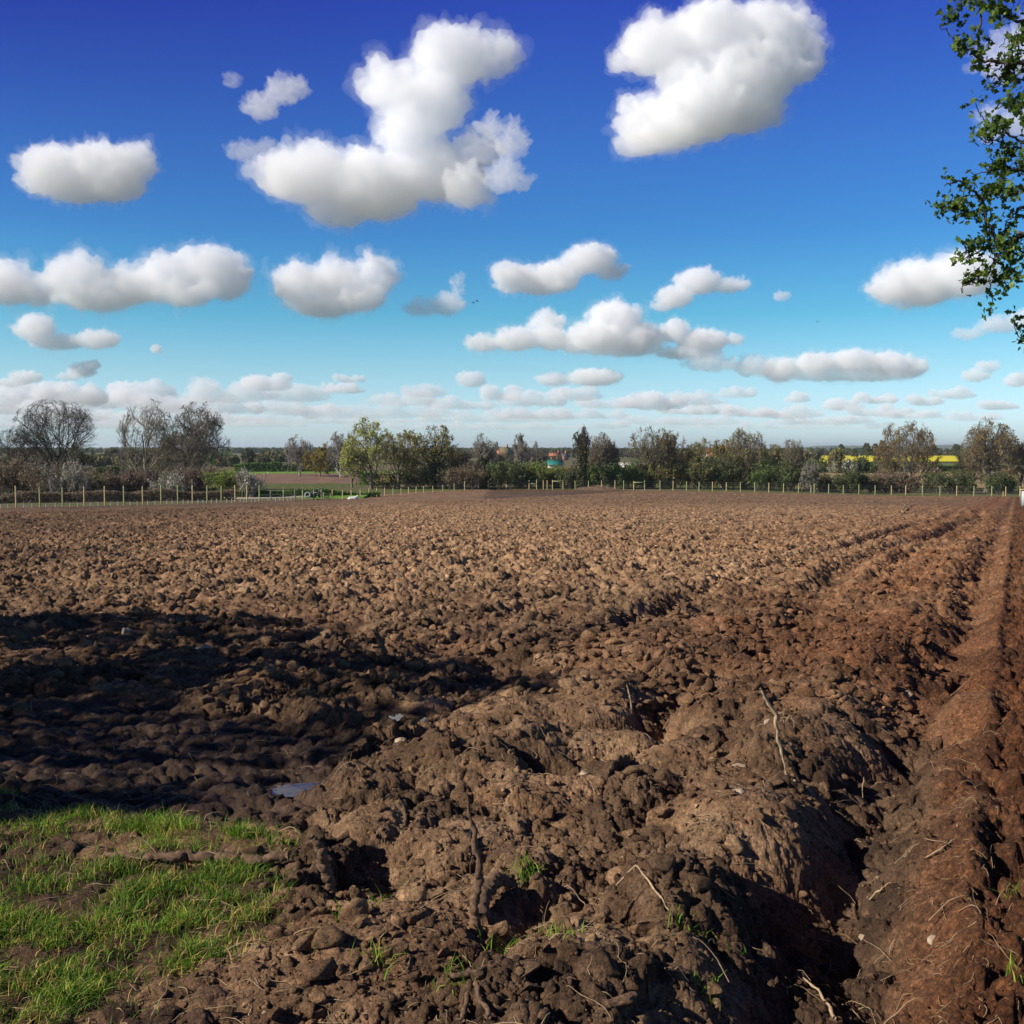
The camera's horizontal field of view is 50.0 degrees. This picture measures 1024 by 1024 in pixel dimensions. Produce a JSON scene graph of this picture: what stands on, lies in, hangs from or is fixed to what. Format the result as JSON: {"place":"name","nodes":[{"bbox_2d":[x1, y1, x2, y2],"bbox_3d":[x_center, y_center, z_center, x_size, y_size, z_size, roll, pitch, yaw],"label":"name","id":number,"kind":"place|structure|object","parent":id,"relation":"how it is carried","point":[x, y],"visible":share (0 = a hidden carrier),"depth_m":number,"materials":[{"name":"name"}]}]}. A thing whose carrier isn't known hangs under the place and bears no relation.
{"place":"outdoors","nodes":[
{"label":"outdoors","id":0,"kind":"place"},
{"bbox_2d":[0,781,311,1023],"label":"grass","id":1,"kind":"structure","parent":0,"point":[79,988],"depth_m":4.04,"materials":[{"name":"plant"}]},
{"bbox_2d":[251,473,380,483],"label":"brown field","id":2,"kind":"structure","parent":0,"point":[309,478],"depth_m":272.71,"materials":[{"name":"soil"}]},
{"bbox_2d":[0,489,1023,1023],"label":"ploughed field","id":3,"kind":"structure","parent":0,"point":[34,747],"depth_m":6.69,"materials":[{"name":"soil"}]},
{"bbox_2d":[100,849,289,865],"bbox_3d":[-1.349,1.450,4.595,0.855,0.093,0.109,1,3,9],"label":"fallen branch","id":4,"kind":"object","parent":3,"relation":"on","point":[190,855],"visible":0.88,"depth_m":4.57,"materials":[{"name":"brown wood"}]},
{"bbox_2d":[271,783,315,796],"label":"puddle","id":5,"kind":"object","parent":3,"relation":"on","point":[291,790],"visible":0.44,"depth_m":6.06,"materials":[{"name":"blue liquid"}]},
{"bbox_2d":[309,834,337,900],"bbox_3d":[-0.728,1.379,4.234,0.111,0.266,0.061,0,3,0],"label":"root","id":6,"kind":"object","parent":3,"relation":"on","point":[323,865],"visible":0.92,"depth_m":4.22,"materials":[{"name":"brown wood"}]},
{"bbox_2d":[362,709,426,721],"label":"puddle","id":7,"kind":"object","parent":3,"relation":"on","point":[396,716],"visible":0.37,"depth_m":7.92,"materials":[{"name":"grey liquid"}]},
{"bbox_2d":[460,966,490,1022],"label":"root","id":8,"kind":"object","parent":3,"relation":"on","point":[464,1011],"visible":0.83,"depth_m":3.19,"materials":[{"name":"brown wood"}]},
{"bbox_2d":[466,794,494,934],"bbox_3d":[-0.112,1.251,3.892,0.095,0.511,0.049,1,4,20],"label":"root","id":9,"kind":"object","parent":3,"relation":"on","point":[479,880],"visible":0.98,"depth_m":3.89,"materials":[{"name":"brown wood"}]},
{"bbox_2d":[448,952,522,978],"bbox_3d":[-0.070,1.440,3.450,0.106,0.081,0.285,3,4,39],"label":"root","id":10,"kind":"object","parent":3,"relation":"on","point":[467,972],"visible":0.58,"depth_m":3.37,"materials":[{"name":"brown wood"}]},
{"bbox_2d":[470,871,517,923],"bbox_3d":[-0.082,1.448,4.152,0.107,0.124,0.344,1,4,20],"label":"root","id":11,"kind":"object","parent":3,"relation":"on","point":[494,882],"visible":0.88,"depth_m":4.14,"materials":[{"name":"brown wood"}]},
{"bbox_2d":[1,617,1018,1023],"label":"dead straw","id":12,"kind":"object","parent":3,"relation":"on","point":[461,897],"visible":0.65,"depth_m":3.96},
{"bbox_2d":[0,499,1023,1023],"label":"soil clods","id":13,"kind":"object","parent":3,"relation":"on","point":[358,911],"visible":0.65,"depth_m":8.55,"materials":[{"name":"soil"}]},
{"bbox_2d":[0,673,1023,1023],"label":"root fibres","id":14,"kind":"object","parent":3,"relation":"on","point":[508,869],"visible":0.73,"depth_m":4.23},
{"bbox_2d":[271,828,1022,1013],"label":"weed tufts","id":15,"kind":"object","parent":3,"relation":"on","point":[379,955],"visible":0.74,"depth_m":3.77,"materials":[{"name":"green plant"}]},
{"bbox_2d":[756,688,793,774],"bbox_3d":[1.381,1.181,5.768,0.203,0.522,0.031,0,3,0],"label":"broken branch","id":16,"kind":"object","parent":3,"relation":"on","point":[774,712],"visible":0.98,"depth_m":5.76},
{"bbox_2d":[892,618,1021,1023],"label":"dead straw","id":17,"kind":"object","parent":3,"relation":"on","point":[967,877],"visible":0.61,"depth_m":4.46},
{"bbox_2d":[0,448,1023,507],"bbox_3d":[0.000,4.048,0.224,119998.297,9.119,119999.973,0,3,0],"label":"ground","id":18,"kind":"structure","parent":0,"point":[345,487],"depth_m":201.25,"materials":[{"name":"plant"}]},
{"bbox_2d":[0,453,31,499],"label":"scrub bush","id":19,"kind":"object","parent":18,"relation":"on","point":[8,485],"visible":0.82,"depth_m":127.30,"materials":[{"name":"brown plant"}]},
{"bbox_2d":[0,427,43,467],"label":"bare tree","id":20,"kind":"object","parent":18,"relation":"on","point":[14,439],"visible":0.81,"depth_m":207.63,"materials":[{"name":"grey plant"}]},
{"bbox_2d":[1,451,62,498],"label":"scrub bush","id":21,"kind":"object","parent":18,"relation":"on","point":[28,465],"visible":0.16,"depth_m":128.82,"materials":[{"name":"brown plant"}]},
{"bbox_2d":[16,458,89,499],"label":"scrub bush","id":22,"kind":"object","parent":18,"relation":"on","point":[34,479],"visible":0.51,"depth_m":124.60,"materials":[{"name":"brown plant"}]},
{"bbox_2d":[11,398,97,468],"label":"bare tree","id":23,"kind":"object","parent":18,"relation":"on","point":[68,426],"visible":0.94,"depth_m":212.93,"materials":[{"name":"brown plant"}]},
{"bbox_2d":[36,457,94,499],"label":"blossom bush","id":24,"kind":"object","parent":18,"relation":"on","point":[72,474],"visible":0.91,"depth_m":123.40,"materials":[{"name":"white plant"}]},
{"bbox_2d":[67,441,95,471],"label":"bare tree","id":25,"kind":"object","parent":18,"relation":"on","point":[79,456],"visible":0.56,"depth_m":204.44,"materials":[{"name":"grey plant"}]},
{"bbox_2d":[60,465,105,499],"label":"scrub bush","id":26,"kind":"object","parent":18,"relation":"on","point":[95,484],"visible":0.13,"depth_m":129.13,"materials":[{"name":"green plant"}]},
{"bbox_2d":[2,447,164,467],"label":"distant woods","id":27,"kind":"object","parent":18,"relation":"on","point":[111,456],"visible":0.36,"depth_m":430.69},
{"bbox_2d":[79,467,130,498],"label":"scrub bush","id":28,"kind":"object","parent":18,"relation":"on","point":[111,482],"visible":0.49,"depth_m":131.23,"materials":[{"name":"brown plant"}]},
{"bbox_2d":[0,488,239,503],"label":"hedge","id":29,"kind":"object","parent":18,"relation":"on","point":[22,496],"visible":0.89,"depth_m":118.21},
{"bbox_2d":[67,466,175,475],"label":"hedge","id":30,"kind":"object","parent":18,"relation":"on","point":[114,469],"visible":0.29,"depth_m":301.33,"materials":[{"name":"green plant"}]},
{"bbox_2d":[108,469,156,497],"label":"scrub bush","id":31,"kind":"object","parent":18,"relation":"on","point":[135,481],"visible":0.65,"depth_m":132.91,"materials":[{"name":"brown plant"}]},
{"bbox_2d":[15,485,259,507],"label":"post fence","id":32,"kind":"object","parent":18,"relation":"on","point":[123,496],"visible":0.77,"depth_m":100.63,"materials":[{"name":"wood"}]},
{"bbox_2d":[115,398,180,474],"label":"bare tree","id":33,"kind":"object","parent":18,"relation":"on","point":[159,431],"visible":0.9,"depth_m":189.41,"materials":[{"name":"brown plant"}]},
{"bbox_2d":[134,460,177,495],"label":"scrub bush","id":34,"kind":"object","parent":18,"relation":"on","point":[154,476],"visible":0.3,"depth_m":135.88,"materials":[{"name":"grey plant"}]},
{"bbox_2d":[143,468,195,498],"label":"blossom bush","id":35,"kind":"object","parent":18,"relation":"on","point":[168,483],"visible":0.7,"depth_m":129.75,"materials":[{"name":"white plant"}]},
{"bbox_2d":[153,437,189,476],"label":"bare tree","id":36,"kind":"object","parent":18,"relation":"on","point":[162,465],"visible":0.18,"depth_m":199.38,"materials":[{"name":"brown plant"}]},
{"bbox_2d":[165,462,205,491],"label":"scrub bush","id":37,"kind":"object","parent":18,"relation":"on","point":[187,476],"visible":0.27,"depth_m":145.14,"materials":[{"name":"grey plant"}]},
{"bbox_2d":[166,401,231,472],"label":"bare tree","id":38,"kind":"object","parent":18,"relation":"on","point":[197,447],"visible":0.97,"depth_m":189.47,"materials":[{"name":"brown plant"}]},
{"bbox_2d":[181,464,229,496],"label":"scrub bush","id":39,"kind":"object","parent":18,"relation":"on","point":[197,486],"visible":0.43,"depth_m":144.88,"materials":[{"name":"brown plant"}]},
{"bbox_2d":[198,467,247,494],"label":"leafy bush","id":40,"kind":"object","parent":18,"relation":"on","point":[224,480],"visible":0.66,"depth_m":138.92,"materials":[{"name":"green plant"}]},
{"bbox_2d":[232,466,268,496],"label":"blossom bush","id":41,"kind":"object","parent":18,"relation":"on","point":[250,483],"visible":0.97,"depth_m":137.59,"materials":[{"name":"white plant"}]},
{"bbox_2d":[0,447,517,452],"bbox_3d":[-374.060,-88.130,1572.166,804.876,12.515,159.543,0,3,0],"label":"distant woods","id":42,"kind":"object","parent":18,"relation":"on","point":[231,450],"visible":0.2,"depth_m":1529.25,"materials":[{"name":"green plant"}]},
{"bbox_2d":[215,448,366,466],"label":"distant woods","id":43,"kind":"object","parent":18,"relation":"on","point":[248,455],"visible":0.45,"depth_m":444.31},
{"bbox_2d":[233,461,359,471],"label":"hedge","id":44,"kind":"object","parent":18,"relation":"on","point":[274,466],"visible":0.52,"depth_m":345.25,"materials":[{"name":"green plant"}]},
{"bbox_2d":[283,434,317,475],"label":"bare tree","id":45,"kind":"object","parent":18,"relation":"on","point":[295,455],"visible":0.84,"depth_m":298.03,"materials":[{"name":"grey plant"}]},
{"bbox_2d":[236,488,380,496],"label":"hedge","id":46,"kind":"object","parent":18,"relation":"on","point":[339,492],"visible":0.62,"depth_m":142.44,"materials":[{"name":"green plant"}]},
{"bbox_2d":[302,442,336,476],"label":"yellow tree","id":47,"kind":"object","parent":18,"relation":"on","point":[312,460],"visible":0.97,"depth_m":288.41,"materials":[{"name":"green plant"}]},
{"bbox_2d":[325,431,352,476],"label":"bare tree","id":48,"kind":"object","parent":18,"relation":"on","point":[336,449],"visible":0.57,"depth_m":285.26,"materials":[{"name":"grey plant"}]},
{"bbox_2d":[337,417,389,488],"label":"oak tree","id":49,"kind":"object","parent":18,"relation":"on","point":[354,455],"visible":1,"depth_m":195.98,"materials":[{"name":"green plant"}]},
{"bbox_2d":[363,469,397,487],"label":"hedge bush","id":50,"kind":"object","parent":18,"relation":"on","point":[386,480],"visible":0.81,"depth_m":204.93,"materials":[{"name":"green plant"}]},
{"bbox_2d":[373,429,424,487],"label":"oak tree","id":51,"kind":"object","parent":18,"relation":"on","point":[403,457],"visible":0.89,"depth_m":201.15,"materials":[{"name":"green plant"}]},
{"bbox_2d":[400,466,429,487],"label":"hedge bush","id":52,"kind":"object","parent":18,"relation":"on","point":[423,482],"visible":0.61,"depth_m":204.35,"materials":[{"name":"green plant"}]},
{"bbox_2d":[409,424,456,488],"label":"oak tree","id":53,"kind":"object","parent":18,"relation":"on","point":[435,455],"visible":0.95,"depth_m":199.16,"materials":[{"name":"green plant"}]},
{"bbox_2d":[427,466,466,488],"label":"hedge bush","id":54,"kind":"object","parent":18,"relation":"on","point":[439,483],"visible":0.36,"depth_m":198.87,"materials":[{"name":"green plant"}]},
{"bbox_2d":[443,444,477,487],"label":"ash tree","id":55,"kind":"object","parent":18,"relation":"on","point":[464,456],"visible":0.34,"depth_m":204.16,"materials":[{"name":"green plant"}]},
{"bbox_2d":[436,459,489,488],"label":"hedge bush","id":56,"kind":"object","parent":18,"relation":"on","point":[460,474],"visible":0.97,"depth_m":196.62,"materials":[{"name":"green plant"}]},
{"bbox_2d":[471,433,500,487],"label":"ivy tree","id":57,"kind":"object","parent":18,"relation":"on","point":[483,454],"visible":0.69,"depth_m":205.54,"materials":[{"name":"green plant"}]},
{"bbox_2d":[479,454,538,488],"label":"leafy bush","id":58,"kind":"object","parent":18,"relation":"on","point":[512,473],"visible":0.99,"depth_m":198.25,"materials":[{"name":"green plant"}]},
{"bbox_2d":[512,433,538,467],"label":"bare tree","id":59,"kind":"object","parent":18,"relation":"on","point":[522,456],"visible":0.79,"depth_m":258.62,"materials":[{"name":"grey plant"}]},
{"bbox_2d":[515,459,550,487],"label":"leafy bush","id":60,"kind":"object","parent":18,"relation":"on","point":[540,473],"visible":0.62,"depth_m":200.38,"materials":[{"name":"green plant"}]},
{"bbox_2d":[538,464,563,487],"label":"hedge bush","id":61,"kind":"object","parent":18,"relation":"on","point":[552,476],"visible":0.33,"depth_m":202.41,"materials":[{"name":"green plant"}]},
{"bbox_2d":[456,448,647,457],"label":"distant woods","id":62,"kind":"object","parent":18,"relation":"on","point":[623,452],"visible":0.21,"depth_m":861.55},
{"bbox_2d":[553,466,587,488],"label":"hedge bush","id":63,"kind":"object","parent":18,"relation":"on","point":[568,478],"visible":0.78,"depth_m":198.85,"materials":[{"name":"green plant"}]},
{"bbox_2d":[572,426,590,487],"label":"pollard tree","id":64,"kind":"object","parent":18,"relation":"on","point":[582,441],"visible":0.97,"depth_m":197.05,"materials":[{"name":"green plant"}]},
{"bbox_2d":[587,432,620,483],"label":"bare tree","id":65,"kind":"object","parent":18,"relation":"on","point":[604,453],"visible":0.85,"depth_m":203.16,"materials":[{"name":"grey plant"}]},
{"bbox_2d":[586,459,628,487],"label":"hedge bush","id":66,"kind":"object","parent":18,"relation":"on","point":[615,478],"visible":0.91,"depth_m":200.70,"materials":[{"name":"green plant"}]},
{"bbox_2d":[601,458,653,488],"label":"hedge bush","id":67,"kind":"object","parent":18,"relation":"on","point":[634,474],"visible":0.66,"depth_m":202.56,"materials":[{"name":"green plant"}]},
{"bbox_2d":[628,425,675,487],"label":"ash tree","id":68,"kind":"object","parent":18,"relation":"on","point":[651,452],"visible":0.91,"depth_m":204.97,"materials":[{"name":"green plant"}]},
{"bbox_2d":[636,455,678,488],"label":"hedge bush","id":69,"kind":"object","parent":18,"relation":"on","point":[660,475],"visible":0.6,"depth_m":204.40,"materials":[{"name":"green plant"}]},
{"bbox_2d":[657,431,690,488],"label":"oak tree","id":70,"kind":"object","parent":18,"relation":"on","point":[673,443],"visible":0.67,"depth_m":206.43,"materials":[{"name":"green plant"}]},
{"bbox_2d":[660,452,721,488],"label":"hedge bush","id":71,"kind":"object","parent":18,"relation":"on","point":[673,472],"visible":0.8,"depth_m":205.41,"materials":[{"name":"green plant"}]},
{"bbox_2d":[679,437,719,488],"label":"oak tree","id":72,"kind":"object","parent":18,"relation":"on","point":[699,446],"visible":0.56,"depth_m":208.51,"materials":[{"name":"green plant"}]},
{"bbox_2d":[683,448,742,489],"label":"hedge bush","id":73,"kind":"object","parent":18,"relation":"on","point":[714,466],"visible":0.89,"depth_m":205.04,"materials":[{"name":"green plant"}]},
{"bbox_2d":[707,439,737,487],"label":"oak tree","id":74,"kind":"object","parent":18,"relation":"on","point":[722,447],"visible":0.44,"depth_m":216.12,"materials":[{"name":"green plant"}]},
{"bbox_2d":[659,448,821,463],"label":"distant woods","id":75,"kind":"object","parent":18,"relation":"on","point":[817,455],"visible":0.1,"depth_m":521.08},
{"bbox_2d":[715,454,774,489],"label":"hedge bush","id":76,"kind":"object","parent":18,"relation":"on","point":[738,475],"visible":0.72,"depth_m":205.30,"materials":[{"name":"green plant"}]},
{"bbox_2d":[724,427,766,489],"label":"ash tree","id":77,"kind":"object","parent":18,"relation":"on","point":[743,452],"visible":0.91,"depth_m":205.28,"materials":[{"name":"green plant"}]},
{"bbox_2d":[510,447,1007,453],"bbox_3d":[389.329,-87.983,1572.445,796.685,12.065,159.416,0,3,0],"label":"distant woods","id":78,"kind":"object","parent":18,"relation":"on","point":[859,450],"visible":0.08,"depth_m":1553.28,"materials":[{"name":"green plant"}]},
{"bbox_2d":[506,480,1019,495],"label":"post fence","id":79,"kind":"object","parent":18,"relation":"on","point":[633,485],"visible":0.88,"depth_m":191.36,"materials":[{"name":"wood"}]},
{"bbox_2d":[756,441,783,489],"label":"oak tree","id":80,"kind":"object","parent":18,"relation":"on","point":[774,453],"visible":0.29,"depth_m":210.49,"materials":[{"name":"green plant"}]},
{"bbox_2d":[746,451,800,490],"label":"hedge bush","id":81,"kind":"object","parent":18,"relation":"on","point":[764,478],"visible":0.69,"depth_m":203.15,"materials":[{"name":"green plant"}]},
{"bbox_2d":[774,438,809,490],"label":"ash tree","id":82,"kind":"object","parent":18,"relation":"on","point":[795,453],"visible":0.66,"depth_m":203.61,"materials":[{"name":"brown plant"}]},
{"bbox_2d":[771,456,823,491],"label":"hedge bush","id":83,"kind":"object","parent":18,"relation":"on","point":[793,472],"visible":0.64,"depth_m":201.85,"materials":[{"name":"green plant"}]},
{"bbox_2d":[799,458,821,491],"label":"tree","id":84,"kind":"object","parent":18,"relation":"on","point":[811,470],"visible":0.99,"depth_m":195.62,"materials":[{"name":"white plant"}]},
{"bbox_2d":[801,472,837,491],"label":"hedge bush","id":85,"kind":"object","parent":18,"relation":"on","point":[824,481],"visible":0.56,"depth_m":199.20,"materials":[{"name":"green plant"}]},
{"bbox_2d":[827,448,845,471],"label":"oak tree","id":86,"kind":"object","parent":18,"relation":"on","point":[836,455],"visible":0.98,"depth_m":329.22,"materials":[{"name":"green plant"}]},
{"bbox_2d":[827,457,858,472],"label":"blossom bush","id":87,"kind":"object","parent":18,"relation":"on","point":[847,463],"visible":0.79,"depth_m":328.51,"materials":[{"name":"white plant"}]},
{"bbox_2d":[829,462,876,492],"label":"hedge bush","id":88,"kind":"object","parent":18,"relation":"on","point":[856,481],"visible":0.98,"depth_m":194.88,"materials":[{"name":"green plant"}]},
{"bbox_2d":[849,453,881,472],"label":"hedge bush","id":89,"kind":"object","parent":18,"relation":"on","point":[865,464],"visible":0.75,"depth_m":333.13,"materials":[{"name":"green plant"}]},
{"bbox_2d":[783,449,963,455],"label":"distant woods","id":90,"kind":"object","parent":18,"relation":"on","point":[849,452],"visible":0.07,"depth_m":949.83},
{"bbox_2d":[865,471,902,492],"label":"hedge bush","id":91,"kind":"object","parent":18,"relation":"on","point":[884,484],"visible":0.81,"depth_m":196.99,"materials":[{"name":"brown plant"}]},
{"bbox_2d":[871,440,900,478],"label":"oak tree","id":92,"kind":"object","parent":18,"relation":"on","point":[879,458],"visible":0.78,"depth_m":210.48,"materials":[{"name":"green plant"}]},
{"bbox_2d":[885,472,922,492],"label":"hedge bush","id":93,"kind":"object","parent":18,"relation":"on","point":[908,482],"visible":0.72,"depth_m":199.09,"materials":[{"name":"brown plant"}]},
{"bbox_2d":[873,419,943,491],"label":"oak tree","id":94,"kind":"object","parent":18,"relation":"on","point":[920,439],"visible":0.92,"depth_m":205.65,"materials":[{"name":"green plant"}]},
{"bbox_2d":[919,467,979,493],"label":"hedge bush","id":95,"kind":"object","parent":18,"relation":"on","point":[957,480],"visible":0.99,"depth_m":195.37,"materials":[{"name":"green plant"}]},
{"bbox_2d":[950,448,985,491],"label":"oak tree","id":96,"kind":"object","parent":18,"relation":"on","point":[959,464],"visible":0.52,"depth_m":206.10,"materials":[{"name":"brown plant"}]},
{"bbox_2d":[960,416,1023,492],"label":"oak tree","id":97,"kind":"object","parent":18,"relation":"on","point":[1001,439],"visible":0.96,"depth_m":199.32,"materials":[{"name":"green plant"}]},
{"bbox_2d":[980,468,1020,493],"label":"hedge bush","id":98,"kind":"object","parent":18,"relation":"on","point":[996,482],"visible":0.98,"depth_m":193.30,"materials":[{"name":"green plant"}]},
{"bbox_2d":[1007,442,1023,491],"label":"ash tree","id":99,"kind":"object","parent":18,"relation":"on","point":[1021,456],"visible":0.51,"depth_m":203.84,"materials":[{"name":"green plant"}]},
{"bbox_2d":[0,0,1023,447],"label":"sky","id":100,"kind":"structure","parent":0,"point":[288,218],"materials":[{"name":"blue"}]},
{"bbox_2d":[814,456,956,461],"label":"rapeseed field","id":101,"kind":"structure","parent":0,"point":[943,458],"depth_m":657.82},
{"bbox_2d":[795,472,1023,487],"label":"stubble field","id":102,"kind":"structure","parent":0,"point":[978,480],"depth_m":302.66,"materials":[{"name":"plant"}]},
{"bbox_2d":[803,444,1020,448],"bbox_3d":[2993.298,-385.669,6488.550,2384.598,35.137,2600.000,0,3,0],"label":"hills","id":103,"kind":"structure","parent":0,"point":[938,446],"depth_m":6182.02,"materials":[{"name":"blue plant"}]},
{"bbox_2d":[925,0,1023,350],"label":"hawthorn tree","id":104,"kind":"object","parent":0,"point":[1013,243],"visible":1,"depth_m":5.11,"materials":[{"name":"green plant"}]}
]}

